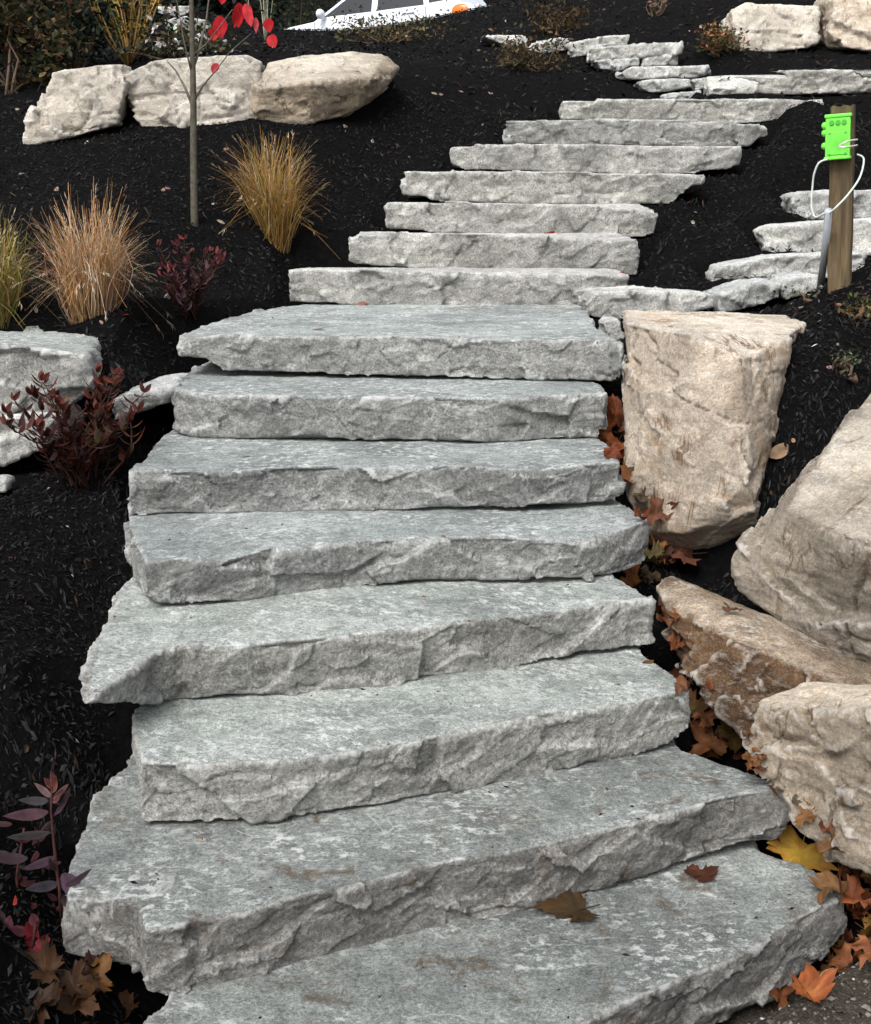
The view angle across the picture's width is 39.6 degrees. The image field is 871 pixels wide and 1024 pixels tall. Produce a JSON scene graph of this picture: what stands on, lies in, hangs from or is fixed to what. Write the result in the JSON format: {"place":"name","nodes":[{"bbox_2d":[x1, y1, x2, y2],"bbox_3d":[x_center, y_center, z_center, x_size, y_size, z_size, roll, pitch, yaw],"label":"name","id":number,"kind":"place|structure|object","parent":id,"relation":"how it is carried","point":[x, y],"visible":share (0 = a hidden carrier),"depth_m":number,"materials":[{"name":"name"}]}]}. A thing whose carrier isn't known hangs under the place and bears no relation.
{"place":"outdoors","nodes":[
{"label":"outdoors","id":0,"kind":"place"},
{"bbox_2d":[0,0,870,1023],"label":"ground","id":1,"kind":"structure","parent":0,"point":[314,250],"depth_m":6.09,"materials":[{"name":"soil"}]},
{"bbox_2d":[0,474,15,492],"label":"wall stone","id":2,"kind":"object","parent":1,"relation":"on","point":[7,481],"visible":1,"depth_m":3.96,"materials":[{"name":"white stone"}]},
{"bbox_2d":[0,204,57,329],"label":"ornamental grass","id":3,"kind":"object","parent":1,"relation":"on","point":[8,298],"depth_m":4.72,"materials":[{"name":"plant"}]},
{"bbox_2d":[0,895,62,959],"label":"crimson plant","id":4,"kind":"object","parent":1,"relation":"on","point":[28,930],"visible":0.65,"depth_m":2.43,"materials":[{"name":"red plant"}]},
{"bbox_2d":[0,820,62,911],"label":"burgundy plant","id":5,"kind":"object","parent":1,"relation":"on","point":[22,881],"visible":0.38,"depth_m":2.55,"materials":[{"name":"purple plant"}]},
{"bbox_2d":[0,404,83,466],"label":"wall stone","id":6,"kind":"object","parent":1,"relation":"on","point":[15,447],"visible":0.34,"depth_m":4.09,"materials":[{"name":"white stone"}]},
{"bbox_2d":[0,326,102,414],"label":"stone block","id":7,"kind":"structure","parent":6,"relation":"on","point":[70,360],"depth_m":4.14,"materials":[{"name":"grey stone"}]},
{"bbox_2d":[24,934,64,983],"bbox_3d":[-0.763,0.868,2.342,0.088,0.070,0.074,-4,15,-16],"label":"fallen leaf","id":8,"kind":"object","parent":1,"relation":"on","point":[49,962],"visible":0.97,"depth_m":2.37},
{"bbox_2d":[28,979,62,1023],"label":"fallen leaf","id":9,"kind":"object","parent":1,"relation":"on","point":[55,991],"visible":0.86,"depth_m":2.30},
{"bbox_2d":[0,771,91,917],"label":"purple plant","id":10,"kind":"object","parent":1,"relation":"on","point":[65,881],"visible":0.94,"depth_m":2.44,"materials":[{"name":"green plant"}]},
{"bbox_2d":[0,0,97,94],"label":"evergreen shrub","id":11,"kind":"object","parent":1,"relation":"on","point":[13,34],"visible":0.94,"depth_m":8.09,"materials":[{"name":"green plant"}]},
{"bbox_2d":[52,958,86,996],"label":"fallen leaf","id":12,"kind":"object","parent":1,"relation":"on","point":[71,991],"visible":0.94,"depth_m":2.37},
{"bbox_2d":[57,956,101,1005],"bbox_3d":[-0.702,0.917,2.351,0.096,0.068,0.076,11,18,37],"label":"fallen leaf","id":13,"kind":"object","parent":12,"relation":"on","point":[78,978],"visible":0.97,"depth_m":2.37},
{"bbox_2d":[0,361,150,491],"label":"red shrub","id":14,"kind":"object","parent":1,"relation":"on","point":[70,437],"visible":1,"depth_m":3.91,"materials":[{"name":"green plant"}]},
{"bbox_2d":[22,64,131,143],"bbox_3d":[-2.099,-2.432,7.313,0.628,0.478,0.716,0,14,0],"label":"boulder","id":15,"kind":"object","parent":1,"relation":"on","point":[73,103],"visible":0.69,"depth_m":7.03,"materials":[{"name":"stone"}]},
{"bbox_2d":[56,981,99,1015],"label":"fallen leaf","id":16,"kind":"object","parent":1,"relation":"on","point":[89,1005],"visible":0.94,"depth_m":2.33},
{"bbox_2d":[10,180,172,338],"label":"ornamental grass","id":17,"kind":"object","parent":1,"relation":"on","point":[90,284],"depth_m":4.71,"materials":[{"name":"plant"}]},
{"bbox_2d":[94,981,109,998],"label":"fallen leaf","id":18,"kind":"object","parent":1,"relation":"on","point":[100,993],"visible":0.16,"depth_m":2.39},
{"bbox_2d":[76,952,112,992],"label":"fallen leaf","id":19,"kind":"object","parent":18,"relation":"on","point":[103,967],"visible":0.86,"depth_m":2.41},
{"bbox_2d":[0,0,214,75],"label":"evergreen shrub","id":20,"kind":"object","parent":1,"relation":"on","point":[87,31],"visible":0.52,"depth_m":8.55,"materials":[{"name":"green plant"}]},
{"bbox_2d":[87,0,162,65],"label":"twig bush","id":21,"kind":"object","parent":1,"relation":"on","point":[120,33],"visible":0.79,"depth_m":8.48,"materials":[{"name":"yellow plant"}]},
{"bbox_2d":[118,989,138,1019],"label":"fallen leaf","id":22,"kind":"object","parent":1,"relation":"on","point":[125,996],"visible":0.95,"depth_m":2.46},
{"bbox_2d":[26,0,235,36],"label":"evergreen shrub","id":23,"kind":"object","parent":1,"relation":"on","point":[163,2],"visible":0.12,"depth_m":14.32,"materials":[{"name":"green plant"}]},
{"bbox_2d":[112,373,189,419],"bbox_3d":[-1.026,-0.426,4.398,0.266,0.131,0.414,0,14,0],"label":"wall stone","id":24,"kind":"object","parent":1,"relation":"on","point":[161,391],"visible":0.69,"depth_m":4.22,"materials":[{"name":"white stone"}]},
{"bbox_2d":[80,4,248,59],"bbox_3d":[-1.909,-3.356,8.495,1.168,0.395,0.714,0,14,0],"label":"groundcover plant","id":25,"kind":"object","parent":1,"relation":"on","point":[172,45],"visible":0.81,"depth_m":8.46,"materials":[{"name":"green plant"}]},
{"bbox_2d":[155,234,225,323],"bbox_3d":[-1.046,-0.978,5.124,0.328,0.382,0.373,0,14,0],"label":"red shrub","id":26,"kind":"object","parent":1,"relation":"on","point":[179,293],"visible":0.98,"depth_m":5.16,"materials":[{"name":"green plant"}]},
{"bbox_2d":[123,55,264,127],"bbox_3d":[-1.439,-2.537,7.415,0.849,0.439,0.767,0,14,0],"label":"boulder","id":27,"kind":"object","parent":1,"relation":"on","point":[156,95],"visible":0.67,"depth_m":7.09,"materials":[{"name":"stone"}]},
{"bbox_2d":[126,0,265,28],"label":"evergreen shrub","id":28,"kind":"object","parent":1,"relation":"on","point":[212,5],"visible":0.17,"depth_m":15.51,"materials":[{"name":"green plant"}]},
{"bbox_2d":[167,0,276,226],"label":"young tree","id":29,"kind":"object","parent":1,"relation":"on","point":[240,13],"visible":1,"depth_m":6.07,"materials":[{"name":"grey plant"}]},
{"bbox_2d":[172,0,310,27],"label":"evergreen shrub","id":30,"kind":"object","parent":1,"relation":"on","point":[279,24],"visible":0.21,"depth_m":15.80,"materials":[{"name":"green plant"}]},
{"bbox_2d":[245,0,275,41],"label":"twig bush","id":31,"kind":"object","parent":1,"relation":"on","point":[265,31],"visible":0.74,"depth_m":11.51,"materials":[{"name":"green plant"}]},
{"bbox_2d":[208,124,339,258],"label":"ornamental grass","id":32,"kind":"object","parent":1,"relation":"on","point":[272,211],"depth_m":6.43,"materials":[{"name":"plant"}]},
{"bbox_2d":[211,0,339,26],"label":"evergreen shrub","id":33,"kind":"object","parent":1,"relation":"on","point":[303,7],"visible":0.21,"depth_m":23.82,"materials":[{"name":"green plant"}]},
{"bbox_2d":[250,51,398,124],"bbox_3d":[-0.658,-2.591,7.511,0.875,0.480,1.022,0,14,0],"label":"boulder","id":34,"kind":"object","parent":1,"relation":"on","point":[307,89],"visible":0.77,"depth_m":7.13,"materials":[{"name":"beige stone"}]},
{"bbox_2d":[288,0,486,30],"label":"parked car","id":35,"kind":"object","parent":1,"relation":"on","point":[432,7],"visible":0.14,"depth_m":21.86,"materials":[{"name":"white paint"}]},
{"bbox_2d":[326,0,468,43],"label":"groundcover plant","id":36,"kind":"object","parent":1,"relation":"on","point":[394,37],"visible":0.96,"depth_m":10.72,"materials":[{"name":"green plant"}]},
{"bbox_2d":[176,302,625,380],"bbox_3d":[-0.006,-0.786,5.287,1.732,0.164,2.008,3,14,10],"label":"stone step","id":37,"kind":"object","parent":1,"relation":"on","point":[534,342],"visible":0.98,"depth_m":4.45,"materials":[{"name":"grey stone"}]},
{"bbox_2d":[288,267,628,305],"bbox_3d":[0.112,-1.122,6.058,1.666,0.207,0.463,0,14,0],"label":"stone step","id":38,"kind":"object","parent":37,"relation":"on","point":[447,286],"visible":0.9,"depth_m":5.87,"materials":[{"name":"grey stone"}]},
{"bbox_2d":[348,231,639,274],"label":"stone step","id":39,"kind":"object","parent":1,"relation":"on","point":[402,249],"visible":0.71,"depth_m":6.17,"materials":[{"name":"grey stone"}]},
{"bbox_2d":[384,201,657,236],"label":"stone step","id":40,"kind":"object","parent":39,"relation":"on","point":[629,220],"visible":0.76,"depth_m":6.46,"materials":[{"name":"grey stone"}]},
{"bbox_2d":[400,170,704,203],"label":"stone step","id":41,"kind":"object","parent":40,"relation":"on","point":[538,187],"visible":0.98,"depth_m":6.75,"materials":[{"name":"grey stone"}]},
{"bbox_2d":[449,143,741,173],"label":"stone step","id":42,"kind":"object","parent":41,"relation":"on","point":[620,159],"visible":0.87,"depth_m":7.05,"materials":[{"name":"grey stone"}]},
{"bbox_2d":[502,119,767,146],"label":"stone step","id":43,"kind":"object","parent":42,"relation":"on","point":[652,132],"visible":0.87,"depth_m":7.36,"materials":[{"name":"grey stone"}]},
{"bbox_2d":[143,840,847,1023],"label":"stone step","id":44,"kind":"object","parent":1,"relation":"on","point":[708,952],"visible":0.63,"depth_m":2.52,"materials":[{"name":"grey stone"}]},
{"bbox_2d":[61,739,790,995],"bbox_3d":[-0.064,0.734,2.973,1.682,0.190,0.850,-5,15,-21],"label":"stone step","id":45,"kind":"object","parent":44,"relation":"on","point":[212,908],"visible":0.67,"depth_m":2.64,"materials":[{"name":"grey stone"}]},
{"bbox_2d":[131,645,690,824],"bbox_3d":[-0.046,0.522,3.139,1.453,0.181,0.695,-4,15,-17],"label":"stone step","id":46,"kind":"object","parent":45,"relation":"on","point":[251,759],"visible":0.77,"depth_m":2.89,"materials":[{"name":"grey stone"}]},
{"bbox_2d":[78,574,655,704],"bbox_3d":[-0.143,0.328,3.268,1.509,0.171,1.180,0,14,0],"label":"stone step","id":47,"kind":"object","parent":46,"relation":"on","point":[143,649],"visible":0.76,"depth_m":3.15,"materials":[{"name":"grey stone"}]},
{"bbox_2d":[123,499,649,603],"bbox_3d":[-0.164,0.069,3.719,1.569,0.156,0.876,-2,14,-9],"label":"stone step","id":48,"kind":"object","parent":47,"relation":"on","point":[200,557],"visible":0.79,"depth_m":3.44,"materials":[{"name":"grey stone"}]},
{"bbox_2d":[127,429,625,515],"bbox_3d":[-0.184,-0.165,4.083,1.562,0.150,0.916,0,14,0],"label":"stone step","id":49,"kind":"object","parent":48,"relation":"on","point":[175,471],"visible":0.84,"depth_m":3.72,"materials":[{"name":"grey stone"}]},
{"bbox_2d":[171,360,607,441],"bbox_3d":[-0.182,-0.435,4.543,1.566,0.170,1.075,0,14,0],"label":"stone step","id":50,"kind":"object","parent":49,"relation":"on","point":[209,399],"visible":0.81,"depth_m":4.09,"materials":[{"name":"grey stone"}]},
{"bbox_2d":[674,672,693,696],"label":"fallen leaf","id":51,"kind":"object","parent":46,"relation":"on","point":[682,683],"visible":1,"depth_m":3.09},
{"bbox_2d":[104,312,794,1018],"bbox_3d":[-0.033,-0.011,4.077,1.682,1.068,4.399,0,14,0],"label":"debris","id":52,"kind":"object","parent":44,"relation":"on","point":[490,792],"visible":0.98,"depth_m":2.77,"materials":[{"name":"brown plant"}]},
{"bbox_2d":[532,889,601,921],"bbox_3d":[0.298,0.868,2.677,0.149,0.029,0.102,8,16,28],"label":"fallen leaf","id":53,"kind":"object","parent":44,"relation":"on","point":[569,903],"visible":0.99,"depth_m":2.68,"materials":[{"name":"plant"}]},
{"bbox_2d":[684,863,718,881],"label":"fallen leaf","id":54,"kind":"object","parent":44,"relation":"on","point":[705,873],"visible":1,"depth_m":2.83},
{"bbox_2d":[807,870,848,907],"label":"fallen leaf","id":55,"kind":"object","parent":44,"relation":"on","point":[826,881],"visible":0.98,"depth_m":2.73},
{"bbox_2d":[838,864,870,907],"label":"fallen leaf","id":56,"kind":"object","parent":44,"relation":"on","point":[853,892],"visible":0.99,"depth_m":2.72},
{"bbox_2d":[481,35,527,46],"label":"wall stone","id":57,"kind":"object","parent":1,"relation":"on","point":[491,40],"visible":0.56,"depth_m":9.77,"materials":[{"name":"white stone"}]},
{"bbox_2d":[477,13,583,71],"bbox_3d":[0.683,-3.374,8.770,0.778,0.413,0.706,0,14,0],"label":"groundcover plant","id":58,"kind":"object","parent":1,"relation":"on","point":[525,63],"visible":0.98,"depth_m":8.74,"materials":[{"name":"brown plant"}]},
{"bbox_2d":[527,37,568,52],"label":"wall stone","id":59,"kind":"object","parent":1,"relation":"on","point":[550,49],"visible":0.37,"depth_m":9.59,"materials":[{"name":"white stone"}]},
{"bbox_2d":[518,0,604,31],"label":"groundcover plant","id":60,"kind":"object","parent":1,"relation":"on","point":[561,22],"visible":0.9,"depth_m":10.38,"materials":[{"name":"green plant"}]},
{"bbox_2d":[567,34,629,56],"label":"wall stone","id":61,"kind":"object","parent":1,"relation":"on","point":[580,50],"visible":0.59,"depth_m":9.40,"materials":[{"name":"white stone"}]},
{"bbox_2d":[596,403,618,441],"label":"fallen leaf","id":62,"kind":"object","parent":1,"relation":"on","point":[611,418],"visible":0.48,"depth_m":4.31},
{"bbox_2d":[598,317,624,340],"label":"wall stone","id":63,"kind":"object","parent":1,"relation":"on","point":[611,326],"visible":0.78,"depth_m":4.98,"materials":[{"name":"white stone"}]},
{"bbox_2d":[591,58,639,71],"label":"wall stone","id":64,"kind":"object","parent":1,"relation":"on","point":[606,65],"visible":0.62,"depth_m":9.20,"materials":[{"name":"white stone"}]},
{"bbox_2d":[586,41,683,62],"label":"wall stone","id":65,"kind":"object","parent":64,"relation":"on","point":[640,51],"visible":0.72,"depth_m":9.18,"materials":[{"name":"white stone"}]},
{"bbox_2d":[607,393,623,417],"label":"fallen leaf","id":66,"kind":"object","parent":1,"relation":"on","point":[614,403],"visible":0.48,"depth_m":4.36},
{"bbox_2d":[619,564,646,586],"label":"fallen leaf","id":67,"kind":"object","parent":1,"relation":"on","point":[631,579],"visible":0.88,"depth_m":3.83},
{"bbox_2d":[578,285,713,319],"bbox_3d":[0.944,-0.951,5.471,0.568,0.141,0.435,0,14,0],"label":"wall stone","id":68,"kind":"object","parent":1,"relation":"on","point":[615,302],"visible":0.8,"depth_m":5.29,"materials":[{"name":"white stone"}]},
{"bbox_2d":[644,539,663,564],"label":"fallen leaf","id":69,"kind":"object","parent":1,"relation":"on","point":[654,553],"visible":0.91,"depth_m":3.96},
{"bbox_2d":[639,54,677,66],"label":"wall stone","id":70,"kind":"object","parent":1,"relation":"on","point":[663,60],"visible":0.56,"depth_m":9.20,"materials":[{"name":"white stone"}]},
{"bbox_2d":[634,78,690,93],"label":"wall stone","id":71,"kind":"object","parent":1,"relation":"on","point":[654,86],"visible":0.86,"depth_m":8.62,"materials":[{"name":"white stone"}]},
{"bbox_2d":[615,65,710,80],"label":"wall stone","id":72,"kind":"object","parent":1,"relation":"on","point":[642,73],"visible":0.73,"depth_m":8.88,"materials":[{"name":"white stone"}]},
{"bbox_2d":[660,90,700,98],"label":"wall stone","id":73,"kind":"object","parent":1,"relation":"on","point":[680,95],"visible":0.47,"depth_m":8.41,"materials":[{"name":"white stone"}]},
{"bbox_2d":[655,539,706,564],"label":"fallen leaf","id":74,"kind":"object","parent":1,"relation":"on","point":[686,556],"visible":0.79,"depth_m":4.03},
{"bbox_2d":[559,98,823,122],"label":"stone step","id":75,"kind":"object","parent":1,"relation":"on","point":[726,110],"visible":0.7,"depth_m":7.68,"materials":[{"name":"grey stone"}]},
{"bbox_2d":[690,719,700,726],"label":"fallen leaf","id":76,"kind":"object","parent":1,"relation":"on","point":[697,721],"visible":0.37,"depth_m":3.44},
{"bbox_2d":[689,688,708,719],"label":"fallen leaf","id":77,"kind":"object","parent":76,"relation":"on","point":[700,704],"visible":0.54,"depth_m":3.43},
{"bbox_2d":[690,721,727,755],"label":"fallen leaf","id":78,"kind":"object","parent":1,"relation":"on","point":[709,740],"visible":0.95,"depth_m":3.40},
{"bbox_2d":[691,707,717,728],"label":"fallen leaf","id":79,"kind":"object","parent":78,"relation":"on","point":[708,717],"visible":0.88,"depth_m":3.40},
{"bbox_2d":[621,310,805,549],"bbox_3d":[1.011,-0.264,4.271,0.740,0.821,1.077,0,14,0],"label":"boulder","id":80,"kind":"object","parent":1,"relation":"on","point":[702,392],"visible":0.8,"depth_m":3.90,"materials":[{"name":"beige stone"}]},
{"bbox_2d":[640,490,679,527],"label":"fallen leaf","id":81,"kind":"object","parent":80,"relation":"on","point":[656,512],"visible":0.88,"depth_m":3.95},
{"bbox_2d":[694,17,749,57],"bbox_3d":[2.144,-3.540,9.048,0.402,0.296,0.386,5,15,19],"label":"groundcover plant","id":82,"kind":"object","parent":1,"relation":"on","point":[721,39],"visible":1,"depth_m":9.01,"materials":[{"name":"green plant"}]},
{"bbox_2d":[716,721,742,753],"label":"fallen leaf","id":83,"kind":"object","parent":1,"relation":"on","point":[734,743],"visible":0.81,"depth_m":3.38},
{"bbox_2d":[703,278,780,311],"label":"wall stone","id":84,"kind":"object","parent":1,"relation":"on","point":[735,295],"visible":0.87,"depth_m":5.25,"materials":[{"name":"white stone"}]},
{"bbox_2d":[656,576,870,738],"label":"boulder","id":85,"kind":"object","parent":1,"relation":"on","point":[745,661],"visible":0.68,"depth_m":3.19,"materials":[{"name":"brown stone"}]},
{"bbox_2d":[731,394,870,665],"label":"boulder","id":86,"kind":"object","parent":85,"relation":"on","point":[801,560],"visible":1,"depth_m":3.29,"materials":[{"name":"beige stone"}]},
{"bbox_2d":[719,2,821,51],"bbox_3d":[2.617,-3.788,9.590,0.733,0.388,0.754,0,14,0],"label":"boulder","id":87,"kind":"object","parent":1,"relation":"on","point":[774,27],"visible":0.72,"depth_m":9.28,"materials":[{"name":"stone"}]},
{"bbox_2d":[769,443,788,458],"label":"fallen leaf","id":88,"kind":"object","parent":1,"relation":"on","point":[778,451],"visible":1,"depth_m":3.93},
{"bbox_2d":[769,984,793,1008],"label":"fallen leaf","id":89,"kind":"object","parent":1,"relation":"on","point":[782,994],"visible":0.91,"depth_m":2.62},
{"bbox_2d":[705,250,866,280],"bbox_3d":[1.696,-1.194,5.968,0.789,0.190,0.421,-1,14,-5],"label":"wall stone","id":90,"kind":"object","parent":1,"relation":"on","point":[762,265],"visible":0.47,"depth_m":5.78,"materials":[{"name":"white stone"}]},
{"bbox_2d":[703,69,870,95],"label":"stone step","id":91,"kind":"object","parent":1,"relation":"on","point":[820,82],"visible":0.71,"depth_m":8.11,"materials":[{"name":"grey stone"}]},
{"bbox_2d":[766,271,824,298],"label":"wall stone","id":92,"kind":"object","parent":1,"relation":"on","point":[800,281],"visible":0.72,"depth_m":5.32,"materials":[{"name":"white stone"}]},
{"bbox_2d":[766,824,838,871],"bbox_3d":[0.891,0.844,2.969,0.176,0.139,0.110,0,14,0],"label":"fallen leaf","id":93,"kind":"object","parent":1,"relation":"on","point":[789,844],"visible":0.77,"depth_m":2.98,"materials":[{"name":"plant"}]},
{"bbox_2d":[742,682,870,874],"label":"boulder","id":94,"kind":"object","parent":1,"relation":"on","point":[811,741],"visible":0.96,"depth_m":2.75,"materials":[{"name":"beige stone"}]},
{"bbox_2d":[794,797,816,827],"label":"fallen leaf","id":95,"kind":"object","parent":94,"relation":"on","point":[805,815],"visible":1,"depth_m":2.76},
{"bbox_2d":[816,826,843,852],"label":"fallen leaf","id":96,"kind":"object","parent":94,"relation":"on","point":[824,846],"visible":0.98,"depth_m":2.70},
{"bbox_2d":[749,962,870,1023],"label":"gravel","id":97,"kind":"structure","parent":1,"relation":"on","point":[831,998],"depth_m":2.37,"materials":[{"name":"gravel"}]},
{"bbox_2d":[753,217,870,255],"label":"wall stone","id":98,"kind":"object","parent":1,"relation":"on","point":[804,236],"visible":0.48,"depth_m":6.22,"materials":[{"name":"white stone"}]},
{"bbox_2d":[790,962,838,1002],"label":"fallen leaf","id":99,"kind":"object","parent":1,"relation":"on","point":[809,983],"visible":1,"depth_m":2.39,"materials":[{"name":"plant"}]},
{"bbox_2d":[816,208,831,290],"bbox_3d":[1.506,-0.994,4.692,0.033,0.360,0.350,4,15,15],"label":"conduit pipe","id":100,"kind":"object","parent":1,"relation":"on","point":[824,247],"visible":0.79,"depth_m":4.64,"materials":[{"name":"grey plastic"}]},
{"bbox_2d":[780,190,870,218],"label":"wall stone","id":101,"kind":"object","parent":1,"relation":"on","point":[797,201],"visible":0.43,"depth_m":6.64,"materials":[{"name":"white stone"}]},
{"bbox_2d":[810,104,864,292],"bbox_3d":[1.519,-1.114,4.571,0.163,0.815,0.237,11,18,37],"label":"wooden post","id":102,"kind":"object","parent":1,"relation":"on","point":[838,146],"visible":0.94,"depth_m":4.56,"materials":[{"name":"brown wood"}]},
{"bbox_2d":[813,0,870,52],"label":"boulder","id":103,"kind":"object","parent":1,"relation":"on","point":[844,24],"visible":0.74,"depth_m":9.09,"materials":[{"name":"beige stone"}]},
{"bbox_2d":[825,940,858,968],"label":"fallen leaf","id":104,"kind":"object","parent":1,"relation":"on","point":[846,957],"visible":0.84,"depth_m":2.78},
{"bbox_2d":[830,348,870,383],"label":"groundcover plant","id":105,"kind":"object","parent":1,"relation":"on","point":[848,366],"visible":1,"depth_m":4.07,"materials":[{"name":"green plant"}]},
{"bbox_2d":[835,287,870,323],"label":"groundcover plant","id":106,"kind":"object","parent":1,"relation":"on","point":[861,313],"visible":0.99,"depth_m":4.40,"materials":[{"name":"green plant"}]},
{"bbox_2d":[851,934,870,968],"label":"fallen leaf","id":107,"kind":"object","parent":1,"relation":"on","point":[863,944],"visible":1,"depth_m":2.46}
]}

